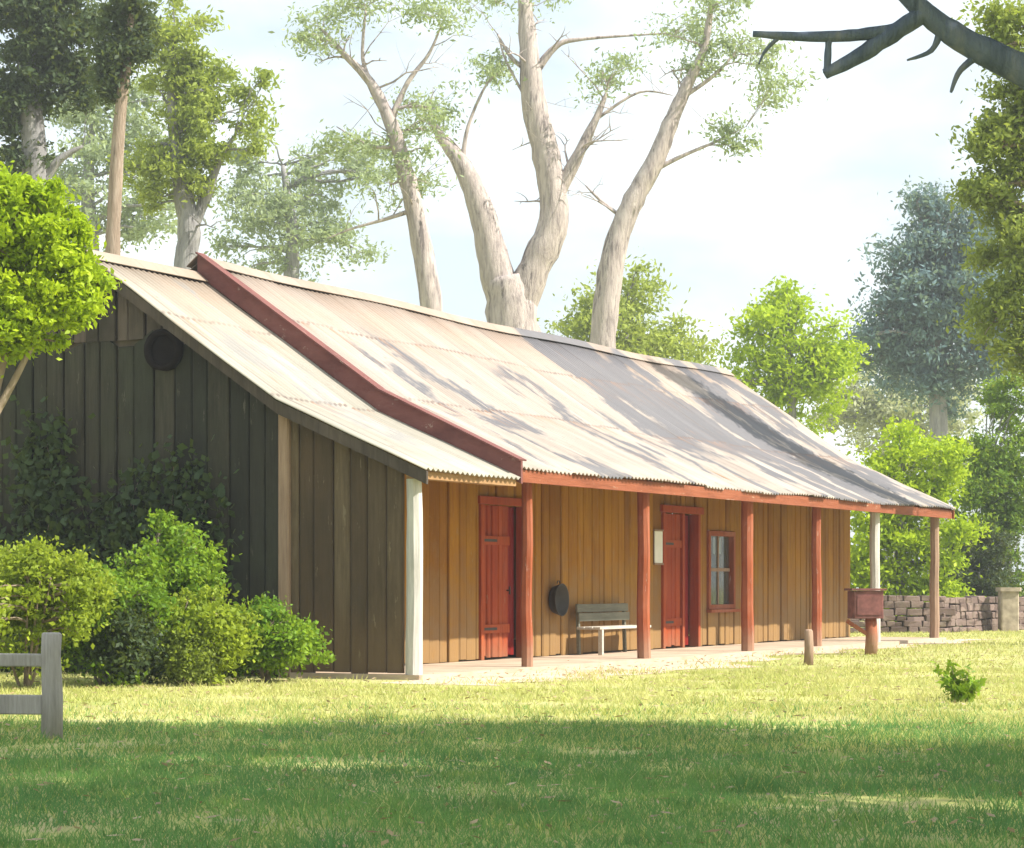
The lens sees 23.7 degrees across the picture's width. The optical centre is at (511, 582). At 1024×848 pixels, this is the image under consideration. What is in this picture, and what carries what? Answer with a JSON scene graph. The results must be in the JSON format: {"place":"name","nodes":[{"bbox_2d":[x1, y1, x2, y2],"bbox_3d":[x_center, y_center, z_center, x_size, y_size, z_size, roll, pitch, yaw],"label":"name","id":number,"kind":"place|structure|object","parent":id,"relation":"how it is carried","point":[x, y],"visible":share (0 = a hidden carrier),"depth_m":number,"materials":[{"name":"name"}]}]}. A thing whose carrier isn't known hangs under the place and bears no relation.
{"place":"outdoors","nodes":[
{"label":"outdoors","id":0,"kind":"place"},
{"bbox_2d":[0,694,1023,847],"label":"lush grass","id":1,"kind":"structure","parent":0,"point":[624,775],"depth_m":14.02,"materials":[{"name":"green plant"}]},
{"bbox_2d":[0,627,1023,847],"bbox_3d":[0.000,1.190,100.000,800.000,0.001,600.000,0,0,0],"label":"ground","id":2,"kind":"structure","parent":0,"point":[865,799],"depth_m":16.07,"materials":[{"name":"green plant"}]},
{"bbox_2d":[0,632,62,739],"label":"rail fence","id":3,"kind":"object","parent":2,"relation":"on","point":[47,705],"visible":0.97,"depth_m":18.56,"materials":[{"name":"grey wood"}]},
{"bbox_2d":[0,0,105,266],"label":"dark pine","id":4,"kind":"object","parent":2,"relation":"on","point":[36,49],"visible":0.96,"depth_m":55.60,"materials":[{"name":"green plant"}]},
{"bbox_2d":[0,160,125,413],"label":"lime tree","id":5,"kind":"object","parent":2,"relation":"on","point":[43,235],"visible":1,"depth_m":26.30,"materials":[{"name":"green plant"}]},
{"bbox_2d":[0,531,131,688],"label":"leafy shrub","id":6,"kind":"object","parent":2,"relation":"on","point":[73,599],"visible":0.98,"depth_m":27.11,"materials":[{"name":"green plant"}]},
{"bbox_2d":[0,68,176,253],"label":"hazy tree","id":7,"kind":"object","parent":2,"relation":"on","point":[94,152],"visible":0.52,"depth_m":109.25,"materials":[{"name":"green plant"}]},
{"bbox_2d":[18,554,187,686],"bbox_3d":[-4.746,0.479,28.247,2.001,1.624,1.933,0,0,0],"label":"leafy shrub","id":8,"kind":"object","parent":2,"relation":"on","point":[154,597],"visible":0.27,"depth_m":27.90,"materials":[{"name":"green plant"}]},
{"bbox_2d":[70,595,172,687],"bbox_3d":[-4.529,0.722,27.963,1.288,1.241,1.329,0,0,0],"label":"leafy shrub","id":9,"kind":"object","parent":2,"relation":"on","point":[142,656],"visible":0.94,"depth_m":27.71,"materials":[{"name":"green plant"}]},
{"bbox_2d":[71,0,176,254],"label":"slender tree","id":10,"kind":"object","parent":2,"relation":"on","point":[122,47],"visible":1,"depth_m":49.86,"materials":[{"name":"green plant"}]},
{"bbox_2d":[99,508,241,604],"bbox_3d":[-4.144,0.136,29.518,1.626,2.117,1.730,0,0,-43],"label":"leafy shrub","id":11,"kind":"object","parent":2,"relation":"on","point":[177,557],"visible":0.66,"depth_m":29.32,"materials":[{"name":"green plant"}]},
{"bbox_2d":[91,0,284,269],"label":"airy gum","id":12,"kind":"object","parent":2,"relation":"on","point":[188,80],"visible":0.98,"depth_m":65.73,"materials":[{"name":"green plant"}]},
{"bbox_2d":[156,624,228,685],"bbox_3d":[-3.752,0.869,28.187,0.912,0.899,0.901,0,0,-22],"label":"leafy shrub","id":13,"kind":"object","parent":2,"relation":"on","point":[188,673],"visible":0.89,"depth_m":28.02,"materials":[{"name":"green plant"}]},
{"bbox_2d":[151,581,274,684],"bbox_3d":[-3.595,0.590,28.539,1.644,1.256,1.484,0,0,0],"label":"leafy shrub","id":14,"kind":"object","parent":2,"relation":"on","point":[214,618],"visible":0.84,"depth_m":28.25,"materials":[{"name":"green plant"}]},
{"bbox_2d":[218,591,335,682],"bbox_3d":[-2.964,0.675,29.300,1.714,1.158,1.690,0,0,0],"label":"leafy shrub","id":15,"kind":"object","parent":2,"relation":"on","point":[292,641],"visible":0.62,"depth_m":28.95,"materials":[{"name":"green plant"}]},
{"bbox_2d":[202,122,416,281],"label":"hazy tree","id":16,"kind":"object","parent":2,"relation":"on","point":[278,205],"visible":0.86,"depth_m":117.47,"materials":[{"name":"green plant"}]},
{"bbox_2d":[269,0,492,311],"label":"gum","id":17,"kind":"object","parent":2,"relation":"on","point":[412,187],"visible":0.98,"depth_m":73.79,"materials":[{"name":"green plant"}]},
{"bbox_2d":[0,250,955,679],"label":"slab homestead","id":18,"kind":"structure","parent":2,"relation":"on","point":[414,492],"depth_m":34.90,"materials":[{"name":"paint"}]},
{"bbox_2d":[0,395,243,674],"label":"wall creeper","id":19,"kind":"object","parent":18,"relation":"attached to","point":[38,487],"depth_m":31.89,"materials":[{"name":"green plant"}]},
{"bbox_2d":[484,505,510,657],"bbox_3d":[-0.231,-0.022,35.969,0.124,2.237,0.856,0,0,26],"label":"door","id":20,"kind":"structure","parent":18,"relation":"in","point":[496,539],"depth_m":35.97,"materials":[{"name":"wood"}]},
{"bbox_2d":[508,507,513,654],"bbox_3d":[-0.085,-0.028,36.683,0.062,2.223,0.482,0,0,26],"label":"door","id":21,"kind":"structure","parent":18,"relation":"in","point":[510,510],"depth_m":36.82,"materials":[{"name":"red wood"}]},
{"bbox_2d":[549,581,568,615],"bbox_3d":[0.713,0.239,37.693,0.145,0.552,0.510,0,0,26],"label":"wash tub","id":22,"kind":"object","parent":18,"relation":"attached to","point":[559,599],"visible":1,"depth_m":37.80,"materials":[{"name":"metal"}]},
{"bbox_2d":[575,603,650,654],"bbox_3d":[1.615,0.728,39.005,0.470,0.801,2.050,0,0,26],"label":"bench","id":23,"kind":"object","parent":18,"relation":"on","point":[609,612],"visible":0.81,"depth_m":38.73,"materials":[{"name":"grey wood"}]},
{"bbox_2d":[653,529,663,564],"bbox_3d":[2.495,-0.610,41.497,0.030,0.600,0.380,0,0,26],"label":"notice plaque","id":24,"kind":"object","parent":18,"relation":"attached to","point":[658,546],"visible":1,"depth_m":41.48,"materials":[{"name":"white paint"}]},
{"bbox_2d":[666,514,681,646],"bbox_3d":[2.761,-0.046,42.125,0.083,2.287,0.743,0,0,26],"label":"door","id":25,"kind":"structure","parent":18,"relation":"in","point":[673,542],"depth_m":42.12,"materials":[{"name":"wood"}]},
{"bbox_2d":[685,516,687,644],"bbox_3d":[2.971,-0.047,42.922,0.059,2.287,0.606,0,0,26],"label":"door","id":26,"kind":"structure","parent":18,"relation":"in","point":[686,517],"depth_m":43.09,"materials":[{"name":"wood"}]},
{"bbox_2d":[707,530,739,612],"bbox_3d":[3.779,-0.205,44.219,0.230,1.470,1.440,0,0,26],"label":"window","id":27,"kind":"structure","parent":18,"relation":"in","point":[721,545],"depth_m":44.38,"materials":[{"name":"clear glass"}]},
{"bbox_2d":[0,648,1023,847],"bbox_3d":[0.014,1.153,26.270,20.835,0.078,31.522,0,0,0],"label":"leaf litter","id":28,"kind":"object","parent":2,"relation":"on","point":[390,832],"visible":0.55,"depth_m":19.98,"materials":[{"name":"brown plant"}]},
{"bbox_2d":[370,0,732,331],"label":"great gum","id":29,"kind":"object","parent":2,"relation":"on","point":[513,297],"visible":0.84,"depth_m":79.68,"materials":[{"name":"beige plant"}]},
{"bbox_2d":[537,246,728,367],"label":"round tree","id":30,"kind":"object","parent":2,"relation":"on","point":[632,337],"visible":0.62,"depth_m":91.28,"materials":[{"name":"green plant"}]},
{"bbox_2d":[530,0,828,348],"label":"gum","id":31,"kind":"object","parent":2,"relation":"on","point":[606,300],"visible":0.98,"depth_m":75.79,"materials":[{"name":"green plant"}]},
{"bbox_2d":[711,275,879,438],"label":"round tree","id":32,"kind":"object","parent":2,"relation":"on","point":[819,369],"visible":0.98,"depth_m":83.48,"materials":[{"name":"green plant"}]},
{"bbox_2d":[804,629,813,664],"bbox_3d":[4.297,0.956,35.301,0.146,0.572,0.151,0,0,0],"label":"stub post","id":33,"kind":"object","parent":2,"relation":"on","point":[808,648],"visible":0.85,"depth_m":35.25,"materials":[{"name":"brown wood"}]},
{"bbox_2d":[844,588,886,654],"bbox_3d":[5.851,0.672,40.477,0.646,1.163,0.380,0,0,-12],"label":"post box","id":34,"kind":"object","parent":2,"relation":"on","point":[866,604],"visible":0.95,"depth_m":40.34,"materials":[{"name":"metal"}]},
{"bbox_2d":[753,0,1023,92],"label":"shade tree","id":35,"kind":"object","parent":2,"relation":"on","point":[1002,60],"visible":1,"depth_m":13.96,"materials":[{"name":"grey plant"}]},
{"bbox_2d":[797,354,1002,589],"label":"hazy tree","id":36,"kind":"object","parent":2,"relation":"on","point":[872,417],"visible":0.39,"depth_m":129.09,"materials":[{"name":"green plant"}]},
{"bbox_2d":[846,411,999,627],"bbox_3d":[10.075,-1.482,62.619,4.565,5.888,3.824,0,0,0],"label":"green bush","id":37,"kind":"object","parent":2,"relation":"on","point":[901,536],"visible":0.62,"depth_m":61.99,"materials":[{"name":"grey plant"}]},
{"bbox_2d":[831,175,1023,573],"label":"hazy tree","id":38,"kind":"object","parent":2,"relation":"on","point":[917,299],"visible":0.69,"depth_m":104.02,"materials":[{"name":"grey plant"}]},
{"bbox_2d":[850,595,1023,632],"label":"stone wall","id":39,"kind":"structure","parent":2,"relation":"on","point":[961,614],"depth_m":58.34,"materials":[{"name":"grey stone"}]},
{"bbox_2d":[929,659,986,701],"bbox_3d":[4.545,1.005,24.490,0.562,0.474,0.581,0,0,36],"label":"weed clump","id":40,"kind":"object","parent":2,"relation":"on","point":[969,687],"visible":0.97,"depth_m":24.41,"materials":[{"name":"green plant"}]},
{"bbox_2d":[922,371,1023,611],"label":"green bush","id":41,"kind":"object","parent":2,"relation":"on","point":[995,489],"visible":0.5,"depth_m":65.53,"materials":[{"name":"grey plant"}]},
{"bbox_2d":[927,519,1023,603],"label":"green bush","id":42,"kind":"object","parent":2,"relation":"on","point":[989,581],"visible":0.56,"depth_m":64.18,"materials":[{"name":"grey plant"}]},
{"bbox_2d":[935,0,1023,388],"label":"tall edge tree","id":43,"kind":"object","parent":2,"relation":"on","point":[990,191],"visible":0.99,"depth_m":46.73,"materials":[{"name":"green plant"}]},
{"bbox_2d":[995,587,1020,630],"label":"stone pier","id":44,"kind":"structure","parent":2,"relation":"on","point":[1008,608],"depth_m":59.78,"materials":[{"name":"beige stone"}]},
{"bbox_2d":[0,0,1023,589],"label":"sky","id":45,"kind":"structure","parent":0,"point":[800,210],"materials":[{"name":"white"}]},
{"bbox_2d":[382,639,996,685],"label":"path","id":46,"kind":"structure","parent":0,"point":[547,673],"depth_m":33.81,"materials":[{"name":"beige concrete"}]}
]}

